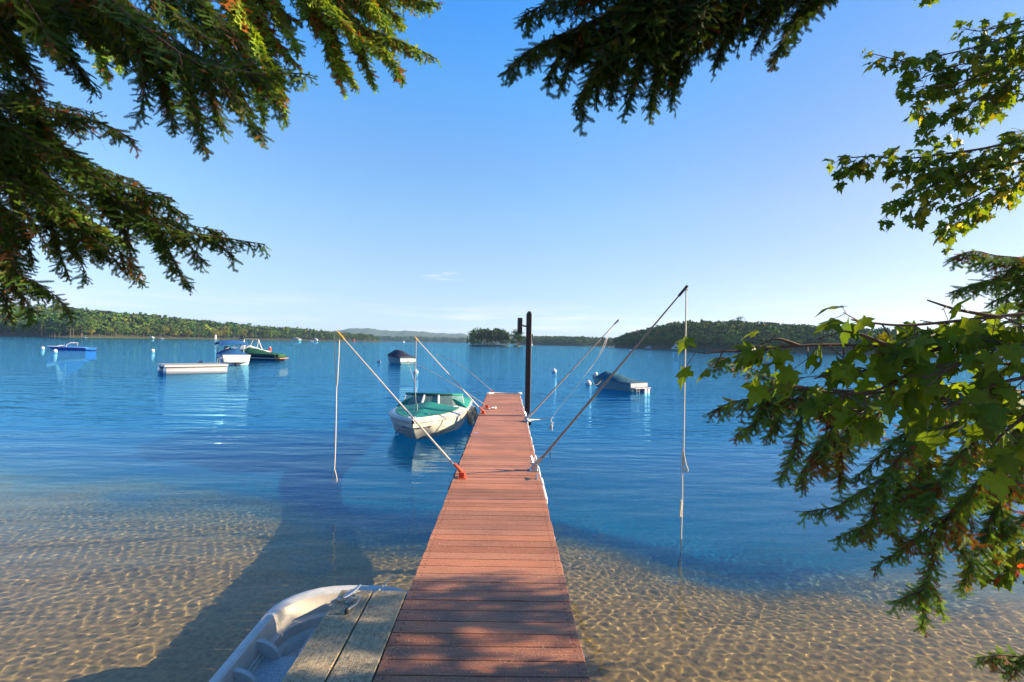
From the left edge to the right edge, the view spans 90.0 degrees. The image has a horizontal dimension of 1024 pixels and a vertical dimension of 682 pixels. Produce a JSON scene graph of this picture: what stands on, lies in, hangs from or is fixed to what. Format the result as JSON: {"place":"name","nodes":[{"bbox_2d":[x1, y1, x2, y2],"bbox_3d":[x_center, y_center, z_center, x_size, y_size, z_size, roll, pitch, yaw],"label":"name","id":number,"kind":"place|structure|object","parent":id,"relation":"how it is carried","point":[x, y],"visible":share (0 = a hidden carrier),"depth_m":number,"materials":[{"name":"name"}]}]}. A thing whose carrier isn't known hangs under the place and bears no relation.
{"place":"outdoors","nodes":[
{"label":"outdoors","id":0,"kind":"place"},
{"bbox_2d":[0,313,380,341],"bbox_3d":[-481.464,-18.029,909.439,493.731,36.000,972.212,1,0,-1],"label":"hills","id":1,"kind":"structure","parent":0,"point":[125,335],"depth_m":548.94,"materials":[{"name":"green plant"}]},
{"bbox_2d":[4,322,13,335],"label":"broadleaf tree","id":2,"kind":"object","parent":1,"relation":"on","point":[6,326],"visible":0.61,"depth_m":483.08,"materials":[{"name":"green plant"}]},
{"bbox_2d":[14,320,23,335],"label":"broadleaf tree","id":3,"kind":"object","parent":1,"relation":"on","point":[17,324],"visible":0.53,"depth_m":474.40,"materials":[{"name":"green plant"}]},
{"bbox_2d":[18,321,26,335],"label":"broadleaf tree","id":4,"kind":"object","parent":1,"relation":"on","point":[24,322],"visible":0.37,"depth_m":465.32,"materials":[{"name":"green plant"}]},
{"bbox_2d":[24,326,35,335],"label":"broadleaf tree","id":5,"kind":"object","parent":1,"relation":"on","point":[28,329],"visible":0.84,"depth_m":460.04,"materials":[{"name":"green plant"}]},
{"bbox_2d":[34,313,46,336],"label":"pine tree","id":6,"kind":"object","parent":1,"relation":"on","point":[42,320],"visible":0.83,"depth_m":439.90,"materials":[{"name":"green plant"}]},
{"bbox_2d":[47,314,55,336],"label":"pine tree","id":7,"kind":"object","parent":1,"relation":"on","point":[51,321],"visible":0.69,"depth_m":430.44,"materials":[{"name":"green plant"}]},
{"bbox_2d":[49,312,60,336],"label":"pine tree","id":8,"kind":"object","parent":1,"relation":"on","point":[53,319],"visible":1,"depth_m":427.38,"materials":[{"name":"green plant"}]},
{"bbox_2d":[53,317,63,336],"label":"pine tree","id":9,"kind":"object","parent":1,"relation":"on","point":[59,326],"visible":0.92,"depth_m":428.92,"materials":[{"name":"green plant"}]},
{"bbox_2d":[58,310,84,336],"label":"pine tree","id":10,"kind":"object","parent":1,"relation":"on","point":[74,321],"visible":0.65,"depth_m":431.33,"materials":[{"name":"green plant"}]},
{"bbox_2d":[63,322,81,336],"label":"broadleaf tree","id":11,"kind":"object","parent":1,"relation":"on","point":[69,328],"visible":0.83,"depth_m":432.80,"materials":[{"name":"green plant"}]},
{"bbox_2d":[74,313,86,337],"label":"pine tree","id":12,"kind":"object","parent":1,"relation":"on","point":[83,325],"visible":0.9,"depth_m":440.02,"materials":[{"name":"green plant"}]},
{"bbox_2d":[75,312,90,335],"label":"pine tree","id":13,"kind":"object","parent":1,"relation":"on","point":[84,324],"visible":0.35,"depth_m":446.00,"materials":[{"name":"green plant"}]},
{"bbox_2d":[86,320,102,330],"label":"broadleaf tree","id":14,"kind":"object","parent":1,"relation":"on","point":[92,322],"visible":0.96,"depth_m":451.06,"materials":[{"name":"green plant"}]},
{"bbox_2d":[96,316,104,336],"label":"pine tree","id":15,"kind":"object","parent":1,"relation":"on","point":[99,326],"visible":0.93,"depth_m":460.77,"materials":[{"name":"green plant"}]},
{"bbox_2d":[109,319,124,337],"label":"pine tree","id":16,"kind":"object","parent":1,"relation":"on","point":[113,322],"visible":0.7,"depth_m":481.11,"materials":[{"name":"green plant"}]},
{"bbox_2d":[116,324,130,337],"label":"broadleaf tree","id":17,"kind":"object","parent":1,"relation":"on","point":[126,328],"visible":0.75,"depth_m":489.92,"materials":[{"name":"green plant"}]},
{"bbox_2d":[149,318,157,336],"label":"pine tree","id":18,"kind":"object","parent":1,"relation":"on","point":[152,323],"visible":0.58,"depth_m":532.99,"materials":[{"name":"green plant"}]},
{"bbox_2d":[154,323,166,333],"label":"broadleaf tree","id":19,"kind":"object","parent":1,"relation":"on","point":[159,329],"visible":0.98,"depth_m":538.89,"materials":[{"name":"green plant"}]},
{"bbox_2d":[159,325,169,338],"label":"broadleaf tree","id":20,"kind":"object","parent":1,"relation":"on","point":[165,330],"visible":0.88,"depth_m":545.83,"materials":[{"name":"green plant"}]},
{"bbox_2d":[166,324,178,337],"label":"broadleaf tree","id":21,"kind":"object","parent":1,"relation":"on","point":[171,327],"visible":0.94,"depth_m":557.12,"materials":[{"name":"green plant"}]},
{"bbox_2d":[0,302,380,340],"bbox_3d":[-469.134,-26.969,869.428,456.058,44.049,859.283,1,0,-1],"label":"forest","id":22,"kind":"object","parent":1,"relation":"on","point":[133,319],"visible":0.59,"depth_m":590.84,"materials":[{"name":"green plant"}]},
{"bbox_2d":[192,323,197,338],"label":"pine tree","id":23,"kind":"object","parent":1,"relation":"on","point":[194,331],"visible":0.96,"depth_m":588.04,"materials":[{"name":"green plant"}]},
{"bbox_2d":[194,325,202,337],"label":"broadleaf tree","id":24,"kind":"object","parent":1,"relation":"on","point":[199,328],"visible":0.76,"depth_m":598.21,"materials":[{"name":"green plant"}]},
{"bbox_2d":[199,321,206,338],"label":"pine tree","id":25,"kind":"object","parent":1,"relation":"on","point":[203,330],"visible":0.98,"depth_m":603.13,"materials":[{"name":"green plant"}]},
{"bbox_2d":[209,327,219,338],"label":"broadleaf tree","id":26,"kind":"object","parent":1,"relation":"on","point":[214,331],"visible":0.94,"depth_m":619.32,"materials":[{"name":"green plant"}]},
{"bbox_2d":[221,327,231,334],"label":"broadleaf tree","id":27,"kind":"object","parent":1,"relation":"on","point":[225,330],"visible":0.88,"depth_m":642.15,"materials":[{"name":"green plant"}]},
{"bbox_2d":[274,330,281,339],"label":"broadleaf tree","id":28,"kind":"object","parent":1,"relation":"on","point":[278,332],"visible":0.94,"depth_m":716.85,"materials":[{"name":"green plant"}]},
{"bbox_2d":[333,328,468,336],"bbox_3d":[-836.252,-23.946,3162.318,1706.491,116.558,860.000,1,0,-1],"label":"mountain ridge","id":29,"kind":"structure","parent":0,"point":[374,332],"depth_m":3151.22,"materials":[{"name":"green plant"}]},
{"bbox_2d":[379,335,517,343],"bbox_3d":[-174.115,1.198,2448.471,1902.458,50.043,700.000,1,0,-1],"label":"mountain ridge","id":30,"kind":"structure","parent":0,"point":[437,337],"depth_m":2358.01,"materials":[{"name":"green plant"}]},
{"bbox_2d":[378,335,515,342],"bbox_3d":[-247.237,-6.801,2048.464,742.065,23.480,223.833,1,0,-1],"label":"forest","id":31,"kind":"object","parent":30,"relation":"on","point":[412,338],"visible":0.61,"depth_m":1974.01,"materials":[{"name":"green plant"}]},
{"bbox_2d":[468,344,507,345],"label":"island","id":32,"kind":"structure","parent":0,"point":[487,345],"depth_m":377.46,"materials":[{"name":"soil"}]},
{"bbox_2d":[470,328,482,344],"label":"pine tree","id":33,"kind":"object","parent":32,"relation":"on","point":[475,332],"visible":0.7,"depth_m":381.10,"materials":[{"name":"green plant"}]},
{"bbox_2d":[474,330,486,339],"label":"pine tree","id":34,"kind":"object","parent":32,"relation":"on","point":[480,336],"visible":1,"depth_m":378.99,"materials":[{"name":"green plant"}]},
{"bbox_2d":[488,331,498,342],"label":"broadleaf tree","id":35,"kind":"object","parent":32,"relation":"on","point":[490,335],"visible":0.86,"depth_m":379.87,"materials":[{"name":"green plant"}]},
{"bbox_2d":[491,330,501,338],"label":"pine tree","id":36,"kind":"object","parent":32,"relation":"on","point":[498,334],"visible":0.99,"depth_m":378.01,"materials":[{"name":"green plant"}]},
{"bbox_2d":[500,330,509,339],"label":"pine tree","id":37,"kind":"object","parent":32,"relation":"on","point":[506,336],"visible":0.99,"depth_m":378.48,"materials":[{"name":"green plant"}]},
{"bbox_2d":[0,336,1023,681],"bbox_3d":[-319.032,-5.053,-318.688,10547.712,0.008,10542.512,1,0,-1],"label":"water","id":38,"kind":"structure","parent":0,"point":[154,526],"depth_m":7.09,"materials":[{"name":"blue liquid"}]},
{"bbox_2d":[47,342,95,349],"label":"wakeboard boat","id":39,"kind":"object","parent":38,"relation":"on","point":[64,347],"visible":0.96,"depth_m":80.37,"materials":[{"name":"blue plastic"}]},
{"bbox_2d":[156,357,227,373],"bbox_3d":[-21.503,1.870,34.536,2.340,1.542,3.756,1,0,45],"label":"swim raft","id":40,"kind":"object","parent":38,"relation":"on","point":[183,368],"visible":0.92,"depth_m":33.76,"materials":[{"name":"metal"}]},
{"bbox_2d":[214,340,250,364],"bbox_3d":[-26.116,1.127,47.653,2.410,2.400,6.100,1,0,-39],"label":"bimini boat","id":41,"kind":"object","parent":38,"relation":"on","point":[232,356],"visible":0.93,"depth_m":46.14,"materials":[{"name":"blue"}]},
{"bbox_2d":[233,338,269,351],"bbox_3d":[-31.060,0.982,59.704,6.200,2.600,2.460,1,0,32],"label":"white cruiser","id":42,"kind":"object","parent":38,"relation":"on","point":[241,346],"visible":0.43,"depth_m":58.88,"materials":[{"name":"grey plastic"}]},
{"bbox_2d":[240,347,287,359],"bbox_3d":[-28.468,1.509,57.688,6.050,1.628,2.300,1,0,7],"label":"covered speedboat","id":43,"kind":"object","parent":38,"relation":"on","point":[256,354],"visible":0.75,"depth_m":56.69,"materials":[{"name":"green fabric"}]},
{"bbox_2d":[209,585,408,681],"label":"rowing skiff","id":44,"kind":"object","parent":38,"relation":"on","point":[270,647],"visible":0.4,"depth_m":3.82,"materials":[{"name":"plastic"}]},
{"bbox_2d":[378,575,393,590],"bbox_3d":[-1.057,2.045,4.290,0.013,0.129,0.506,1,0,2],"label":"painter strap","id":45,"kind":"object","parent":44,"relation":"attached to","point":[386,582],"visible":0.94,"depth_m":4.30,"materials":[{"name":"white fabric"}]},
{"bbox_2d":[387,350,415,363],"bbox_3d":[-12.213,1.772,55.171,2.060,1.707,4.422,1,0,-39],"label":"covered runabout","id":46,"kind":"object","parent":38,"relation":"on","point":[398,357],"visible":0.95,"depth_m":53.78,"materials":[{"name":"blue fabric"}]},
{"bbox_2d":[388,392,472,439],"bbox_3d":[-2.297,2.060,14.515,2.111,1.170,5.213,1,0,0],"label":"bowrider boat","id":47,"kind":"object","parent":38,"relation":"on","point":[436,414],"visible":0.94,"depth_m":13.19,"materials":[{"name":"grey plastic"}]},
{"bbox_2d":[467,410,473,424],"bbox_3d":[-1.244,2.186,14.927,0.242,0.577,0.195,-9,0,-1],"label":"boat fender","id":48,"kind":"object","parent":47,"relation":"hanging from","point":[470,418],"visible":0.92,"depth_m":14.85,"materials":[{"name":"grey plastic"}]},
{"bbox_2d":[471,405,477,419],"bbox_3d":[-1.196,2.191,15.862,0.242,0.577,0.195,-9,0,-1],"label":"boat fender","id":49,"kind":"object","parent":47,"relation":"hanging from","point":[474,411],"visible":0.74,"depth_m":15.78,"materials":[{"name":"grey plastic"}]},
{"bbox_2d":[592,371,650,392],"bbox_3d":[5.714,2.227,27.918,1.519,1.107,3.636,1,0,-38],"label":"covered fishing boat","id":50,"kind":"object","parent":38,"relation":"on","point":[618,382],"visible":0.88,"depth_m":27.12,"materials":[{"name":"blue fabric"}]},
{"bbox_2d":[0,0,1023,337],"label":"sky","id":51,"kind":"structure","parent":0,"point":[454,200],"materials":[{"name":"blue"}]},
{"bbox_2d":[517,342,615,345],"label":"hills","id":52,"kind":"structure","parent":0,"point":[570,344],"depth_m":891.50,"materials":[{"name":"green plant"}]},
{"bbox_2d":[517,335,613,345],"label":"forest","id":53,"kind":"object","parent":52,"relation":"on","point":[582,340],"visible":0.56,"depth_m":895.14,"materials":[{"name":"green plant"}]},
{"bbox_2d":[615,334,1023,356],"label":"hills","id":54,"kind":"structure","parent":0,"point":[717,347],"depth_m":331.58,"materials":[{"name":"green plant"}]},
{"bbox_2d":[666,335,674,344],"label":"broadleaf tree","id":55,"kind":"object","parent":54,"relation":"on","point":[669,340],"visible":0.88,"depth_m":372.74,"materials":[{"name":"green plant"}]},
{"bbox_2d":[672,335,680,343],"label":"broadleaf tree","id":56,"kind":"object","parent":54,"relation":"on","point":[677,338],"visible":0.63,"depth_m":364.05,"materials":[{"name":"green plant"}]},
{"bbox_2d":[702,335,713,350],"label":"pine tree","id":57,"kind":"object","parent":54,"relation":"on","point":[707,342],"visible":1,"depth_m":334.97,"materials":[{"name":"green plant"}]},
{"bbox_2d":[734,335,744,343],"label":"pine tree","id":58,"kind":"object","parent":54,"relation":"on","point":[739,342],"visible":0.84,"depth_m":321.76,"materials":[{"name":"green plant"}]},
{"bbox_2d":[754,337,764,346],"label":"broadleaf tree","id":59,"kind":"object","parent":54,"relation":"on","point":[759,340],"visible":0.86,"depth_m":317.95,"materials":[{"name":"green plant"}]},
{"bbox_2d":[789,336,800,344],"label":"broadleaf tree","id":60,"kind":"object","parent":54,"relation":"on","point":[797,339],"visible":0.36,"depth_m":304.32,"materials":[{"name":"green plant"}]},
{"bbox_2d":[613,319,996,350],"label":"forest","id":61,"kind":"object","parent":54,"relation":"on","point":[702,328],"visible":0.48,"depth_m":357.54,"materials":[{"name":"green plant"}]},
{"bbox_2d":[811,335,824,343],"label":"pine tree","id":62,"kind":"object","parent":54,"relation":"on","point":[816,338],"visible":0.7,"depth_m":300.25,"materials":[{"name":"green plant"}]},
{"bbox_2d":[824,337,839,347],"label":"broadleaf tree","id":63,"kind":"object","parent":54,"relation":"on","point":[829,342],"visible":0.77,"depth_m":295.20,"materials":[{"name":"green plant"}]},
{"bbox_2d":[848,338,853,348],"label":"pine tree","id":64,"kind":"object","parent":54,"relation":"on","point":[851,341],"visible":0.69,"depth_m":296.43,"materials":[{"name":"green plant"}]},
{"bbox_3d":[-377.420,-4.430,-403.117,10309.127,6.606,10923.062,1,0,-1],"label":"lake bed","id":65,"kind":"structure","parent":0,"visible":0},
{"bbox_2d":[0,0,318,331],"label":"hemlock tree","id":66,"kind":"object","parent":65,"relation":"on","point":[144,46],"visible":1,"depth_m":2.63,"materials":[{"name":"green plant"}]},
{"bbox_2d":[1,0,444,248],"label":"hemlock tree","id":67,"kind":"object","parent":65,"relation":"on","point":[321,17],"visible":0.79,"depth_m":5.08,"materials":[{"name":"green plant"}]},
{"bbox_2d":[373,393,590,681],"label":"dock","id":68,"kind":"object","parent":65,"relation":"on","point":[494,464],"visible":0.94,"depth_m":4.04,"materials":[{"name":"brown wood"}]},
{"bbox_2d":[281,584,406,681],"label":"plank platform","id":69,"kind":"structure","parent":68,"relation":"attached to","point":[324,654],"depth_m":3.25,"materials":[{"name":"grey wood"}]},
{"bbox_2d":[290,592,400,681],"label":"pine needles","id":70,"kind":"object","parent":69,"relation":"on","point":[349,642],"visible":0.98,"depth_m":3.20,"materials":[{"name":"brown"}]},
{"bbox_2d":[337,589,360,613],"bbox_3d":[-1.161,1.868,3.679,0.166,0.073,0.250,1,0,-23],"label":"mooring rope","id":71,"kind":"object","parent":69,"relation":"on","point":[346,611],"visible":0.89,"depth_m":3.72,"materials":[{"name":"white fabric"}]},
{"bbox_2d":[337,331,466,478],"bbox_3d":[-1.615,0.892,7.353,2.032,2.032,0.178,1,0,9],"label":"mooring whip","id":72,"kind":"object","parent":68,"relation":"on","point":[462,474],"visible":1,"depth_m":7.31,"materials":[{"name":"metal"}]},
{"bbox_2d":[332,335,339,482],"bbox_3d":[-2.599,0.992,7.572,0.078,2.218,0.013,1,0,-1],"label":"whip line","id":73,"kind":"object","parent":72,"relation":"hanging from","point":[336,414],"visible":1,"depth_m":7.57,"materials":[{"name":"white fabric"}]},
{"bbox_2d":[334,330,337,385],"bbox_3d":[-2.601,0.271,7.575,0.079,0.863,0.012,1,0,-1],"label":"whip line","id":74,"kind":"object","parent":72,"relation":"hanging from","point":[335,358],"visible":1,"depth_m":7.57,"materials":[{"name":"white fabric"}]},
{"bbox_2d":[407,361,488,407],"bbox_3d":[-2.173,1.312,16.184,4.022,1.245,0.258,1,0,41],"label":"mooring whip","id":75,"kind":"object","parent":68,"relation":"on","point":[487,406],"visible":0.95,"depth_m":15.62,"materials":[{"name":"metal"}]},
{"bbox_2d":[415,337,485,413],"bbox_3d":[-1.588,0.922,13.357,2.013,2.024,0.197,1,0,-25],"label":"mooring whip","id":76,"kind":"object","parent":68,"relation":"on","point":[481,409],"visible":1,"depth_m":13.41,"materials":[{"name":"metal"}]},
{"bbox_2d":[414,338,417,411],"bbox_3d":[-2.409,0.845,12.874,0.115,1.866,0.012,1,0,-1],"label":"whip line","id":77,"kind":"object","parent":76,"relation":"hanging from","point":[415,378],"visible":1,"depth_m":12.87,"materials":[{"name":"white fabric"}]},
{"bbox_2d":[438,355,493,391],"bbox_3d":[-1.944,1.285,21.019,0.280,1.347,4.047,1,0,-40],"label":"mooring whip","id":78,"kind":"object","parent":68,"relation":"on","point":[472,374],"visible":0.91,"depth_m":20.56,"materials":[{"name":"metal"}]},
{"bbox_2d":[377,501,586,681],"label":"pine needles","id":79,"kind":"object","parent":68,"relation":"on","point":[488,601],"visible":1,"depth_m":3.66,"materials":[{"name":"brown plant"}]},
{"bbox_2d":[517,311,532,429],"bbox_3d":[0.305,2.090,13.495,0.420,5.762,0.160,1,0,-1],"label":"dock post","id":80,"kind":"object","parent":68,"relation":"attached to","point":[529,334],"visible":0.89,"depth_m":13.43,"materials":[{"name":"black metal"}]},
{"bbox_2d":[523,319,618,421],"bbox_3d":[1.552,0.698,12.950,2.638,2.588,0.227,1,0,-17],"label":"mooring whip","id":81,"kind":"object","parent":68,"relation":"on","point":[531,413],"visible":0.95,"depth_m":12.83,"materials":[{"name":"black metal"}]},
{"bbox_2d":[584,330,609,376],"bbox_3d":[2.261,0.293,13.123,0.840,1.271,0.240,1,0,-30],"label":"whip line","id":82,"kind":"object","parent":81,"relation":"hanging from","point":[599,353],"visible":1,"depth_m":13.01,"materials":[{"name":"white fabric"}]},
{"bbox_2d":[529,285,687,471],"bbox_3d":[1.255,0.621,7.128,2.352,2.682,0.223,1,0,33],"label":"mooring whip","id":83,"kind":"object","parent":68,"relation":"on","point":[533,467],"visible":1,"depth_m":7.18,"materials":[{"name":"black metal"}]},
{"bbox_2d":[683,289,686,452],"bbox_3d":[2.166,0.371,6.419,0.023,2.054,0.017,1,0,-1],"label":"whip line","id":84,"kind":"object","parent":83,"relation":"hanging from","point":[684,367],"visible":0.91,"depth_m":6.42,"materials":[{"name":"white fabric"}]},
{"bbox_2d":[681,448,682,538],"bbox_3d":[2.127,2.038,6.412,0.025,1.384,0.016,1,0,-1],"label":"whip line","id":85,"kind":"object","parent":84,"relation":"hanging from","point":[682,495],"visible":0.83,"depth_m":6.41,"materials":[{"name":"white fabric"}]},
{"bbox_2d":[679,500,681,516],"bbox_3d":[2.106,2.095,6.392,0.036,0.214,0.023,1,0,-1],"label":"whip line","id":86,"kind":"object","parent":85,"relation":"attached to","point":[680,508],"visible":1,"depth_m":6.38,"materials":[{"name":"white fabric"}]},
{"bbox_2d":[683,453,688,471],"bbox_3d":[2.173,1.503,6.415,0.081,0.280,0.016,1,0,-1],"label":"whip line","id":87,"kind":"object","parent":84,"relation":"hanging from","point":[684,459],"visible":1,"depth_m":6.41,"materials":[{"name":"white fabric"}]},
{"bbox_2d":[497,0,838,136],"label":"hemlock tree","id":88,"kind":"object","parent":65,"relation":"on","point":[666,39],"visible":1,"depth_m":2.00,"materials":[{"name":"green plant"}]},
{"bbox_2d":[675,297,1023,503],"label":"maple tree","id":89,"kind":"object","parent":65,"relation":"on","point":[992,395],"visible":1,"depth_m":1.31,"materials":[{"name":"green plant"}]},
{"bbox_2d":[703,249,1023,681],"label":"hemlock tree","id":90,"kind":"object","parent":65,"relation":"on","point":[988,541],"visible":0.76,"depth_m":2.96,"materials":[{"name":"green plant"}]},
{"bbox_2d":[823,0,1023,592],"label":"maple tree","id":91,"kind":"object","parent":65,"relation":"on","point":[950,177],"visible":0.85,"depth_m":4.04,"materials":[{"name":"green plant"}]},
{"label":"island","id":92,"kind":"structure","parent":0,"visible":0},
{"bbox_2d":[510,331,517,338],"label":"pine tree","id":93,"kind":"object","parent":92,"relation":"on","point":[513,335],"visible":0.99,"depth_m":377.33,"materials":[{"name":"green plant"}]},
{"bbox_2d":[511,329,523,344],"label":"pine tree","id":94,"kind":"object","parent":92,"relation":"on","point":[519,336],"visible":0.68,"depth_m":377.49,"materials":[{"name":"green plant"}]}
]}

